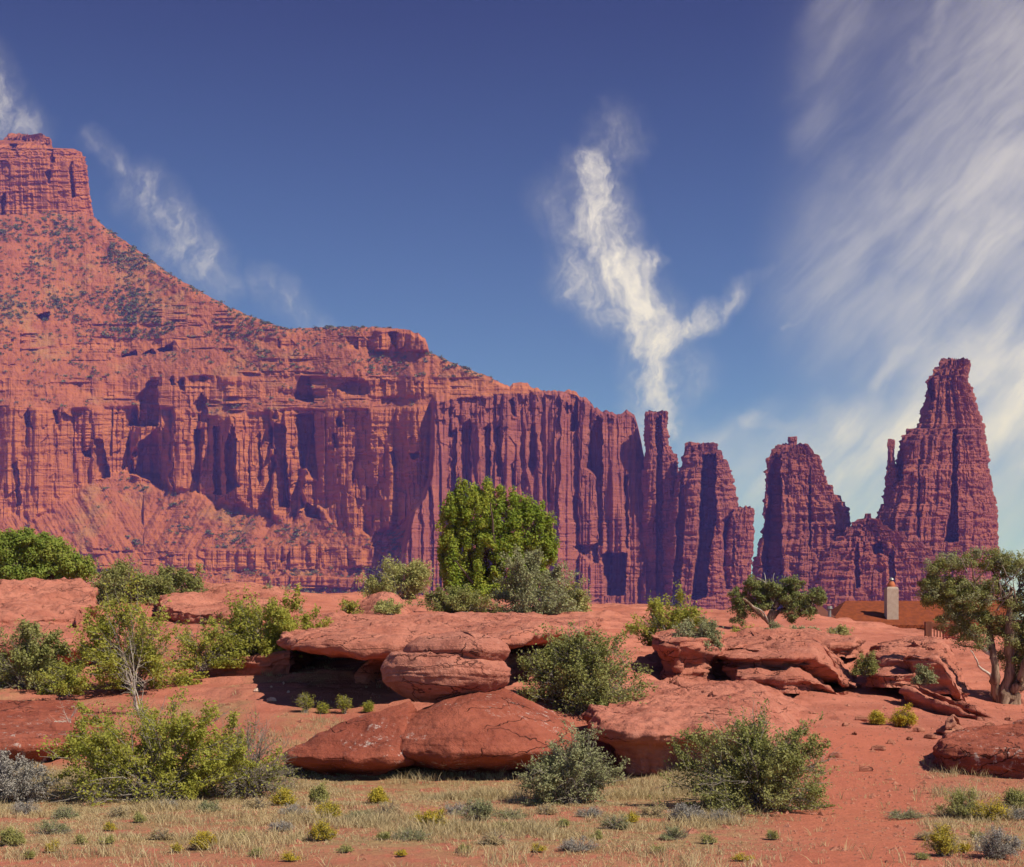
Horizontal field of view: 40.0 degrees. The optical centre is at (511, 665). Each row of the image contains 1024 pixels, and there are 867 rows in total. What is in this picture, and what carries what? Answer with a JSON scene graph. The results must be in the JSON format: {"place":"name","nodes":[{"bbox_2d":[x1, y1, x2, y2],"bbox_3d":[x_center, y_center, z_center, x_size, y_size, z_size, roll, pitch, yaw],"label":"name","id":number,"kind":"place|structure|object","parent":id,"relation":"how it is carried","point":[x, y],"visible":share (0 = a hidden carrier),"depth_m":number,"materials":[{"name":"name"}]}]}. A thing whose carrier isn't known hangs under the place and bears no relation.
{"place":"outdoors","nodes":[
{"label":"outdoors","id":0,"kind":"place"},
{"bbox_2d":[0,212,645,603],"bbox_3d":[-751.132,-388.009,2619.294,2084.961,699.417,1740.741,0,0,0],"label":"mountain","id":1,"kind":"structure","parent":0,"point":[372,456],"depth_m":1989.48,"materials":[{"name":"stone"}]},
{"bbox_2d":[0,133,93,215],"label":"butte","id":2,"kind":"object","parent":1,"relation":"on","point":[39,173],"visible":0.56,"depth_m":2290.05,"materials":[{"name":"stone"}]},
{"bbox_2d":[0,209,496,593],"bbox_3d":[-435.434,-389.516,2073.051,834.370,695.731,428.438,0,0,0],"label":"mountain scrub","id":3,"kind":"object","parent":1,"relation":"on","point":[126,307],"visible":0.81,"depth_m":2125.99,"materials":[{"name":"plant"}]},
{"bbox_2d":[0,585,1023,866],"bbox_3d":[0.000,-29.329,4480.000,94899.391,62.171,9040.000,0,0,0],"label":"ground","id":4,"kind":"structure","parent":0,"point":[330,683],"depth_m":20.43,"materials":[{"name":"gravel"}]},
{"bbox_2d":[0,825,25,845],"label":"rabbitbrush","id":5,"kind":"object","parent":4,"relation":"on","point":[9,836],"visible":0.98,"depth_m":12.98,"materials":[{"name":"yellow plant"}]},
{"bbox_2d":[7,799,42,814],"bbox_3d":[-5.587,1.637,16.202,0.373,0.226,0.390,0,0,40],"label":"dry brush","id":6,"kind":"object","parent":4,"relation":"on","point":[20,808],"visible":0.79,"depth_m":16.16,"materials":[{"name":"grey plant"}]},
{"bbox_2d":[0,745,62,803],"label":"shrub","id":7,"kind":"object","parent":4,"relation":"on","point":[17,787],"visible":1,"depth_m":17.51,"materials":[{"name":"grey plant"}]},
{"bbox_2d":[0,615,80,689],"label":"shrub","id":8,"kind":"object","parent":4,"relation":"on","point":[24,654],"visible":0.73,"depth_m":28.28,"materials":[{"name":"green plant"}]},
{"bbox_2d":[0,526,98,582],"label":"bushy tree","id":9,"kind":"object","parent":4,"relation":"on","point":[28,553],"visible":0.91,"depth_m":57.52,"materials":[{"name":"green plant"}]},
{"bbox_2d":[0,577,100,625],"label":"rock ledge","id":10,"kind":"object","parent":4,"relation":"on","point":[62,601],"visible":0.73,"depth_m":37.97,"materials":[{"name":"stone"}]},
{"bbox_2d":[86,551,174,603],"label":"shrub","id":11,"kind":"object","parent":10,"relation":"on","point":[118,572],"visible":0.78,"depth_m":43.64,"materials":[{"name":"green plant"}]},
{"bbox_2d":[0,700,103,764],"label":"rock mound","id":12,"kind":"object","parent":4,"relation":"on","point":[26,727],"visible":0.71,"depth_m":22.26,"materials":[{"name":"red stone"}]},
{"bbox_2d":[28,816,76,834],"bbox_3d":[-4.572,1.609,14.007,0.506,0.204,0.353,0,0,0],"label":"dry brush","id":13,"kind":"object","parent":4,"relation":"on","point":[50,828],"visible":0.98,"depth_m":14.01,"materials":[{"name":"green plant"}]},
{"bbox_2d":[33,658,93,698],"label":"shrub","id":14,"kind":"object","parent":4,"relation":"on","point":[69,682],"visible":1,"depth_m":26.86,"materials":[{"name":"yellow plant"}]},
{"bbox_2d":[0,621,127,672],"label":"rock ledge","id":15,"kind":"object","parent":4,"relation":"on","point":[68,637],"visible":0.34,"depth_m":31.27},
{"bbox_2d":[50,804,80,818],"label":"dry brush","id":16,"kind":"object","parent":4,"relation":"on","point":[61,814],"visible":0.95,"depth_m":15.46,"materials":[{"name":"green plant"}]},
{"bbox_2d":[71,609,87,627],"bbox_3d":[-10.108,-0.785,32.896,0.642,1.038,1.360,0,0,-12],"label":"boulder","id":17,"kind":"object","parent":4,"relation":"on","point":[78,618],"visible":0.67,"depth_m":32.45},
{"bbox_2d":[104,802,130,816],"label":"dry brush","id":18,"kind":"object","parent":4,"relation":"on","point":[120,811],"visible":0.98,"depth_m":15.61,"materials":[{"name":"plant"}]},
{"bbox_2d":[113,640,151,710],"bbox_3d":[-6.821,0.146,25.408,0.787,1.375,0.822,0,0,0],"label":"dead sapling","id":19,"kind":"object","parent":4,"relation":"on","point":[133,682],"visible":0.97,"depth_m":25.41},
{"bbox_2d":[59,569,209,691],"bbox_3d":[-7.537,-0.654,27.973,2.818,2.692,2.433,0,0,0],"label":"shrub","id":20,"kind":"object","parent":4,"relation":"on","point":[105,656],"visible":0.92,"depth_m":27.81,"materials":[{"name":"green plant"}]},
{"bbox_2d":[145,826,176,839],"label":"dry brush","id":21,"kind":"object","parent":4,"relation":"on","point":[163,833],"visible":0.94,"depth_m":13.69,"materials":[{"name":"plant"}]},
{"bbox_2d":[34,674,290,806],"bbox_3d":[-4.524,1.020,18.076,3.270,1.811,2.715,0,0,-39],"label":"shrub","id":22,"kind":"object","parent":4,"relation":"on","point":[101,750],"visible":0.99,"depth_m":17.76,"materials":[{"name":"green plant"}]},
{"bbox_2d":[189,831,216,849],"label":"rabbitbrush","id":23,"kind":"object","parent":4,"relation":"on","point":[198,839],"visible":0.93,"depth_m":12.89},
{"bbox_2d":[165,616,249,670],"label":"shrub","id":24,"kind":"object","parent":4,"relation":"on","point":[214,651],"visible":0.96,"depth_m":28.86,"materials":[{"name":"green plant"}]},
{"bbox_2d":[195,799,221,811],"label":"dry brush","id":25,"kind":"object","parent":4,"relation":"on","point":[204,804],"visible":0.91,"depth_m":16.14,"materials":[{"name":"green plant"}]},
{"bbox_2d":[155,581,299,625],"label":"rock ledge","id":26,"kind":"object","parent":4,"relation":"on","point":[193,607],"visible":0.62,"depth_m":41.68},
{"bbox_2d":[145,562,209,598],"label":"shrub","id":27,"kind":"object","parent":26,"relation":"on","point":[180,578],"visible":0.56,"depth_m":44.86,"materials":[{"name":"green plant"}]},
{"bbox_2d":[201,702,304,798],"bbox_3d":[-3.442,1.182,18.535,1.521,1.414,1.405,0,0,32],"label":"shrub","id":28,"kind":"object","parent":4,"relation":"on","point":[258,756],"visible":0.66,"depth_m":18.37,"materials":[{"name":"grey plant"}]},
{"bbox_2d":[241,795,272,808],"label":"dry brush","id":29,"kind":"object","parent":4,"relation":"on","point":[255,802],"visible":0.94,"depth_m":16.56,"materials":[{"name":"plant"}]},
{"bbox_2d":[204,646,314,677],"bbox_3d":[-5.793,0.065,31.098,2.287,1.392,5.280,0,0,-20],"label":"rock ledge","id":30,"kind":"object","parent":4,"relation":"on","point":[282,662],"visible":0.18,"depth_m":29.08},
{"bbox_2d":[195,583,333,658],"bbox_3d":[-5.185,-0.859,29.818,2.570,1.797,2.536,0,0,33],"label":"shrub","id":31,"kind":"object","parent":4,"relation":"on","point":[252,634],"visible":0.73,"depth_m":29.48,"materials":[{"name":"green plant"}]},
{"bbox_2d":[267,818,294,831],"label":"dry brush","id":32,"kind":"object","parent":4,"relation":"on","point":[280,825],"visible":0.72,"depth_m":14.39,"materials":[{"name":"grey plant"}]},
{"bbox_2d":[269,784,297,805],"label":"rabbitbrush","id":33,"kind":"object","parent":4,"relation":"on","point":[283,796],"visible":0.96,"depth_m":17.07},
{"bbox_2d":[278,849,302,861],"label":"tuft","id":34,"kind":"object","parent":4,"relation":"on","point":[289,856],"visible":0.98,"depth_m":12.14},
{"bbox_2d":[277,802,312,813],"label":"dry brush","id":35,"kind":"object","parent":4,"relation":"on","point":[291,808],"visible":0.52,"depth_m":15.87,"materials":[{"name":"beige plant"}]},
{"bbox_2d":[292,690,316,712],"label":"tuft","id":36,"kind":"object","parent":4,"relation":"on","point":[305,703],"visible":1,"depth_m":24.48,"materials":[{"name":"green plant"}]},
{"bbox_2d":[306,779,331,803],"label":"rabbitbrush","id":37,"kind":"object","parent":4,"relation":"on","point":[317,792],"visible":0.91,"depth_m":17.36,"materials":[{"name":"green plant"}]},
{"bbox_2d":[305,816,338,840],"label":"rabbitbrush","id":38,"kind":"object","parent":4,"relation":"on","point":[323,832],"visible":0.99,"depth_m":13.41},
{"bbox_2d":[309,797,346,817],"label":"rabbitbrush","id":39,"kind":"object","parent":4,"relation":"on","point":[328,806],"visible":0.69,"depth_m":15.48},
{"bbox_2d":[335,693,352,713],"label":"tuft","id":40,"kind":"object","parent":4,"relation":"on","point":[344,704],"visible":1,"depth_m":24.48,"materials":[{"name":"green plant"}]},
{"bbox_2d":[281,701,416,776],"bbox_3d":[-2.090,1.186,20.904,2.500,1.292,1.737,0,0,-34],"label":"boulder","id":41,"kind":"object","parent":4,"relation":"on","point":[368,744],"visible":0.71,"depth_m":20.42,"materials":[{"name":"red stone"}]},
{"bbox_2d":[336,598,363,613],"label":"shrub","id":42,"kind":"object","parent":4,"relation":"on","point":[351,606],"visible":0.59,"depth_m":43.90,"materials":[{"name":"green plant"}]},
{"bbox_2d":[367,785,391,802],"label":"rabbitbrush","id":43,"kind":"object","parent":4,"relation":"on","point":[376,794],"visible":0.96,"depth_m":17.67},
{"bbox_2d":[357,591,414,614],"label":"boulder","id":44,"kind":"object","parent":4,"relation":"on","point":[368,603],"visible":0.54,"depth_m":46.17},
{"bbox_2d":[372,796,407,813],"bbox_3d":[-1.415,1.618,16.086,0.328,0.240,0.363,0,0,-39],"label":"dry brush","id":45,"kind":"object","parent":4,"relation":"on","point":[391,806],"visible":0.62,"depth_m":16.07,"materials":[{"name":"plant"}]},
{"bbox_2d":[354,552,435,599],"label":"shrub","id":46,"kind":"object","parent":4,"relation":"on","point":[415,575],"visible":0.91,"depth_m":53.76,"materials":[{"name":"green plant"}]},
{"bbox_2d":[389,826,431,840],"bbox_3d":[-0.971,1.628,13.518,0.457,0.163,0.404,0,0,0],"label":"dry brush","id":47,"kind":"object","parent":4,"relation":"on","point":[407,832],"visible":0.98,"depth_m":13.50,"materials":[{"name":"green plant"}]},
{"bbox_2d":[414,806,450,827],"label":"rabbitbrush","id":48,"kind":"object","parent":4,"relation":"on","point":[429,816],"visible":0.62,"depth_m":14.55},
{"bbox_2d":[276,610,600,683],"bbox_3d":[-1.738,-0.331,33.987,8.037,2.580,19.413,0,0,0],"label":"rock ledge","id":49,"kind":"object","parent":4,"relation":"on","point":[376,640],"visible":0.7,"depth_m":27.20,"materials":[{"name":"stone"}]},
{"bbox_2d":[371,597,409,614],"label":"shrub","id":50,"kind":"object","parent":49,"relation":"on","point":[386,607],"visible":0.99,"depth_m":40.91,"materials":[{"name":"green plant"}]},
{"bbox_2d":[438,801,468,814],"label":"dry brush","id":51,"kind":"object","parent":4,"relation":"on","point":[459,806],"visible":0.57,"depth_m":16.02,"materials":[{"name":"grey plant"}]},
{"bbox_2d":[405,583,504,612],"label":"shrub","id":52,"kind":"object","parent":4,"relation":"on","point":[454,601],"visible":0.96,"depth_m":46.47,"materials":[{"name":"green plant"}]},
{"bbox_2d":[451,797,501,820],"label":"shrub","id":53,"kind":"object","parent":4,"relation":"on","point":[482,810],"visible":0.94,"depth_m":15.27,"materials":[{"name":"green plant"}]},
{"bbox_2d":[399,688,585,773],"bbox_3d":[-0.333,1.055,21.778,3.854,1.556,3.114,0,0,-34],"label":"boulder","id":54,"kind":"object","parent":4,"relation":"on","point":[498,730],"visible":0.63,"depth_m":20.56,"materials":[{"name":"red stone"}]},
{"bbox_2d":[380,630,510,702],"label":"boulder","id":55,"kind":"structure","parent":54,"relation":"on","point":[435,668],"depth_m":21.52,"materials":[{"name":"stone"}]},
{"bbox_2d":[477,828,512,844],"bbox_3d":[-0.166,1.616,13.230,0.351,0.198,0.321,0,0,0],"label":"dry brush","id":56,"kind":"object","parent":4,"relation":"on","point":[493,837],"visible":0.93,"depth_m":13.21,"materials":[{"name":"plant"}]},
{"bbox_2d":[434,475,559,599],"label":"cottonwood tree","id":57,"kind":"object","parent":4,"relation":"on","point":[467,532],"visible":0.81,"depth_m":71.60,"materials":[{"name":"green plant"}]},
{"bbox_2d":[493,808,529,818],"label":"dry brush","id":58,"kind":"object","parent":4,"relation":"on","point":[505,813],"visible":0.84,"depth_m":15.40,"materials":[{"name":"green plant"}]},
{"bbox_2d":[0,655,1023,866],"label":"dry grass","id":59,"kind":"structure","parent":4,"relation":"on","point":[520,829],"depth_m":14.90,"materials":[{"name":"plant"}]},
{"bbox_2d":[486,544,584,614],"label":"shrub","id":60,"kind":"object","parent":4,"relation":"on","point":[527,597],"visible":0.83,"depth_m":47.13,"materials":[{"name":"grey plant"}]},
{"bbox_2d":[533,802,559,814],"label":"dry brush","id":61,"kind":"object","parent":4,"relation":"on","point":[548,810],"visible":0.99,"depth_m":16.02,"materials":[{"name":"plant"}]},
{"bbox_2d":[504,715,629,805],"bbox_3d":[0.685,1.242,17.483,1.568,1.261,1.282,0,0,0],"label":"shrub","id":62,"kind":"object","parent":4,"relation":"on","point":[574,779],"visible":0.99,"depth_m":17.25,"materials":[{"name":"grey plant"}]},
{"bbox_2d":[542,569,593,611],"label":"shrub","id":63,"kind":"object","parent":4,"relation":"on","point":[581,597],"visible":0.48,"depth_m":48.38,"materials":[{"name":"green plant"}]},
{"bbox_2d":[558,834,597,851],"bbox_3d":[0.611,1.637,12.826,0.386,0.175,0.333,0,0,-20],"label":"dry brush","id":64,"kind":"object","parent":4,"relation":"on","point":[568,844],"visible":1,"depth_m":12.81,"materials":[{"name":"grey plant"}]},
{"bbox_2d":[514,619,657,722],"bbox_3d":[1.117,0.152,25.200,2.954,2.249,2.612,0,0,0],"label":"shrub","id":65,"kind":"object","parent":4,"relation":"on","point":[579,659],"visible":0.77,"depth_m":24.87,"materials":[{"name":"green plant"}]},
{"bbox_2d":[575,805,603,817],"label":"dry brush","id":66,"kind":"object","parent":4,"relation":"on","point":[593,810],"visible":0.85,"depth_m":15.69,"materials":[{"name":"grey plant"}]},
{"bbox_2d":[597,812,632,829],"bbox_3d":[1.087,1.638,14.714,0.422,0.215,0.311,0,0,0],"label":"dry brush","id":67,"kind":"object","parent":4,"relation":"on","point":[606,823],"visible":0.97,"depth_m":14.70,"materials":[{"name":"green plant"}]},
{"bbox_2d":[628,804,671,816],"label":"dry brush","id":68,"kind":"object","parent":4,"relation":"on","point":[648,810],"visible":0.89,"depth_m":15.82,"materials":[{"name":"plant"}]},
{"bbox_2d":[641,410,678,604],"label":"rock spire","id":69,"kind":"object","parent":4,"relation":"on","point":[659,471],"visible":0.59,"depth_m":1813.05,"materials":[{"name":"stone"}]},
{"bbox_2d":[622,582,709,645],"bbox_3d":[3.943,-1.228,35.936,2.392,1.931,2.051,0,0,0],"label":"shrub","id":70,"kind":"object","parent":4,"relation":"on","point":[658,615],"visible":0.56,"depth_m":35.80,"materials":[{"name":"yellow plant"}]},
{"bbox_2d":[655,825,689,839],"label":"dry brush","id":71,"kind":"object","parent":4,"relation":"on","point":[675,833],"visible":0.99,"depth_m":13.57,"materials":[{"name":"green plant"}]},
{"bbox_2d":[665,802,706,820],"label":"shrub","id":72,"kind":"object","parent":4,"relation":"on","point":[682,808],"visible":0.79,"depth_m":15.49,"materials":[{"name":"grey plant"}]},
{"bbox_2d":[651,629,726,680],"bbox_3d":[4.323,-0.146,33.775,1.674,1.463,6.615,0,0,9],"label":"rock ledge","id":73,"kind":"object","parent":4,"relation":"on","point":[686,655],"visible":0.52,"depth_m":31.09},
{"bbox_2d":[672,615,724,650],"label":"shrub","id":74,"kind":"object","parent":73,"relation":"on","point":[706,629],"visible":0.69,"depth_m":31.36,"materials":[{"name":"green plant"}]},
{"bbox_2d":[581,675,817,775],"bbox_3d":[3.839,1.034,25.464,4.673,1.642,10.762,0,0,14],"label":"rock ledge","id":75,"kind":"object","parent":4,"relation":"on","point":[636,733],"visible":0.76,"depth_m":22.34,"materials":[{"name":"stone"}]},
{"bbox_2d":[663,442,738,609],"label":"rock spire","id":76,"kind":"object","parent":4,"relation":"on","point":[704,503],"visible":0.76,"depth_m":1779.65,"materials":[{"name":"stone"}]},
{"bbox_2d":[703,808,738,822],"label":"dry brush","id":77,"kind":"object","parent":4,"relation":"on","point":[720,813],"visible":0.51,"depth_m":15.34,"materials":[{"name":"grey plant"}]},
{"bbox_2d":[723,505,754,597],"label":"rock spire","id":78,"kind":"object","parent":4,"relation":"on","point":[744,523],"visible":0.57,"depth_m":1776.86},
{"bbox_2d":[647,691,856,815],"bbox_3d":[2.812,1.111,16.564,2.150,1.624,2.083,0,0,-41],"label":"shrub","id":79,"kind":"object","parent":4,"relation":"on","point":[741,776],"visible":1,"depth_m":16.37,"materials":[{"name":"green plant"}]},
{"bbox_2d":[722,664,847,694],"bbox_3d":[6.285,0.404,31.766,2.798,1.098,5.070,0,0,20],"label":"rock slab","id":80,"kind":"object","parent":4,"relation":"on","point":[793,680],"visible":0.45,"depth_m":30.05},
{"bbox_2d":[712,627,860,687],"bbox_3d":[7.095,-0.302,38.005,4.884,1.759,14.661,0,0,13],"label":"rock ledge","id":81,"kind":"object","parent":4,"relation":"on","point":[828,666],"visible":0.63,"depth_m":34.38,"materials":[{"name":"stone"}]},
{"bbox_2d":[716,648,817,667],"bbox_3d":[5.647,-0.161,32.169,2.304,0.496,4.022,0,0,0],"label":"rock slab","id":82,"kind":"object","parent":81,"relation":"attached to","point":[744,657],"visible":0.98,"depth_m":30.65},
{"bbox_2d":[725,573,827,627],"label":"twisted juniper","id":83,"kind":"object","parent":81,"relation":"on","point":[793,598],"visible":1,"depth_m":43.88,"materials":[{"name":"green plant"}]},
{"bbox_2d":[791,631,865,657],"bbox_3d":[8.610,-0.594,38.331,1.934,0.838,6.868,0,0,17],"label":"rock slab","id":84,"kind":"object","parent":81,"relation":"on","point":[845,647],"visible":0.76,"depth_m":36.47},
{"bbox_2d":[752,436,850,611],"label":"rock spire","id":85,"kind":"object","parent":4,"relation":"on","point":[806,515],"visible":0.68,"depth_m":1534.38,"materials":[{"name":"stone"}]},
{"bbox_2d":[827,623,854,635],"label":"shrub","id":86,"kind":"object","parent":4,"relation":"on","point":[844,630],"visible":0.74,"depth_m":44.99,"materials":[{"name":"green plant"}]},
{"bbox_2d":[849,650,879,676],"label":"shrub","id":87,"kind":"object","parent":4,"relation":"on","point":[870,667],"visible":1,"depth_m":31.91,"materials":[{"name":"green plant"}]},
{"bbox_2d":[811,513,943,610],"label":"rock wall","id":88,"kind":"structure","parent":4,"relation":"on","point":[866,557],"depth_m":1441.07,"materials":[{"name":"stone"}]},
{"bbox_2d":[867,710,888,724],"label":"rabbitbrush","id":89,"kind":"object","parent":4,"relation":"on","point":[876,718],"visible":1,"depth_m":26.22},
{"bbox_2d":[859,666,915,687],"bbox_3d":[8.871,0.212,33.577,1.404,0.643,4.685,0,0,5],"label":"rock slab","id":90,"kind":"object","parent":4,"relation":"on","point":[892,677],"visible":0.55,"depth_m":31.60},
{"bbox_2d":[887,702,917,726],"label":"rabbitbrush","id":91,"kind":"object","parent":4,"relation":"on","point":[904,719],"visible":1,"depth_m":26.21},
{"bbox_2d":[880,808,927,819],"bbox_3d":[4.405,1.663,15.761,0.594,0.170,0.449,0,0,0],"label":"dry brush","id":92,"kind":"object","parent":4,"relation":"on","point":[894,814],"visible":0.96,"depth_m":15.71,"materials":[{"name":"green plant"}]},
{"bbox_2d":[815,577,1013,633],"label":"house","id":93,"kind":"structure","parent":4,"relation":"on","point":[891,609],"depth_m":61.15,"materials":[{"name":"metal"}]},
{"bbox_2d":[866,636,972,702],"bbox_3d":[10.480,0.081,36.617,2.830,1.898,10.633,0,0,9],"label":"rock ledge","id":94,"kind":"object","parent":4,"relation":"on","point":[911,652],"visible":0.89,"depth_m":34.36,"materials":[{"name":"stone"}]},
{"bbox_2d":[910,663,937,685],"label":"shrub","id":95,"kind":"object","parent":4,"relation":"on","point":[924,676],"visible":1,"depth_m":30.41,"materials":[{"name":"green plant"}]},
{"bbox_2d":[876,357,1000,599],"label":"rock spire","id":96,"kind":"object","parent":4,"relation":"on","point":[938,496],"visible":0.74,"depth_m":1474.04,"materials":[{"name":"stone"}]},
{"bbox_2d":[919,822,961,856],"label":"rabbitbrush","id":97,"kind":"object","parent":4,"relation":"on","point":[943,842],"visible":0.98,"depth_m":12.45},
{"bbox_2d":[899,685,992,720],"bbox_3d":[9.479,1.079,29.949,1.970,1.314,3.763,0,0,-27],"label":"rock slab","id":98,"kind":"object","parent":4,"relation":"on","point":[914,696],"visible":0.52,"depth_m":29.53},
{"bbox_2d":[900,684,996,718],"bbox_3d":[9.859,1.017,30.976,1.829,1.263,3.854,0,0,-23],"label":"rock slab","id":99,"kind":"object","parent":98,"relation":"on","point":[973,709],"visible":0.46,"depth_m":29.70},
{"bbox_2d":[924,622,974,638],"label":"deck railing","id":100,"kind":"object","parent":4,"relation":"on","point":[928,626],"visible":0.22,"depth_m":50.02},
{"bbox_2d":[936,714,963,734],"bbox_3d":[7.835,1.170,25.146,0.647,0.584,1.183,0,0,15],"label":"boulder","id":101,"kind":"object","parent":4,"relation":"on","point":[952,722],"visible":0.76,"depth_m":24.80,"materials":[{"name":"stone"}]},
{"bbox_2d":[934,782,980,815],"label":"rabbitbrush","id":102,"kind":"object","parent":4,"relation":"on","point":[959,798],"visible":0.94,"depth_m":15.81,"materials":[{"name":"green plant"}]},
{"bbox_2d":[913,544,1023,704],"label":"juniper","id":103,"kind":"object","parent":4,"relation":"on","point":[962,596],"visible":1,"depth_m":32.83,"materials":[{"name":"green plant"}]},
{"bbox_2d":[932,719,1023,778],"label":"rock bank","id":104,"kind":"object","parent":4,"relation":"on","point":[997,750],"visible":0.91,"depth_m":19.65,"materials":[{"name":"red stone"}]},
{"bbox_2d":[968,794,1011,820],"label":"rabbitbrush","id":105,"kind":"object","parent":4,"relation":"on","point":[994,808],"visible":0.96,"depth_m":15.62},
{"bbox_2d":[971,822,1023,858],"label":"shrub","id":106,"kind":"object","parent":4,"relation":"on","point":[994,850],"visible":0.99,"depth_m":12.31,"materials":[{"name":"grey plant"}]},
{"bbox_2d":[1000,786,1023,809],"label":"rabbitbrush","id":107,"kind":"object","parent":4,"relation":"on","point":[1013,797],"visible":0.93,"depth_m":16.39,"materials":[{"name":"green plant"}]},
{"bbox_2d":[0,0,1023,619],"label":"sky","id":108,"kind":"structure","parent":0,"point":[757,225],"materials":[{"name":"blue"}]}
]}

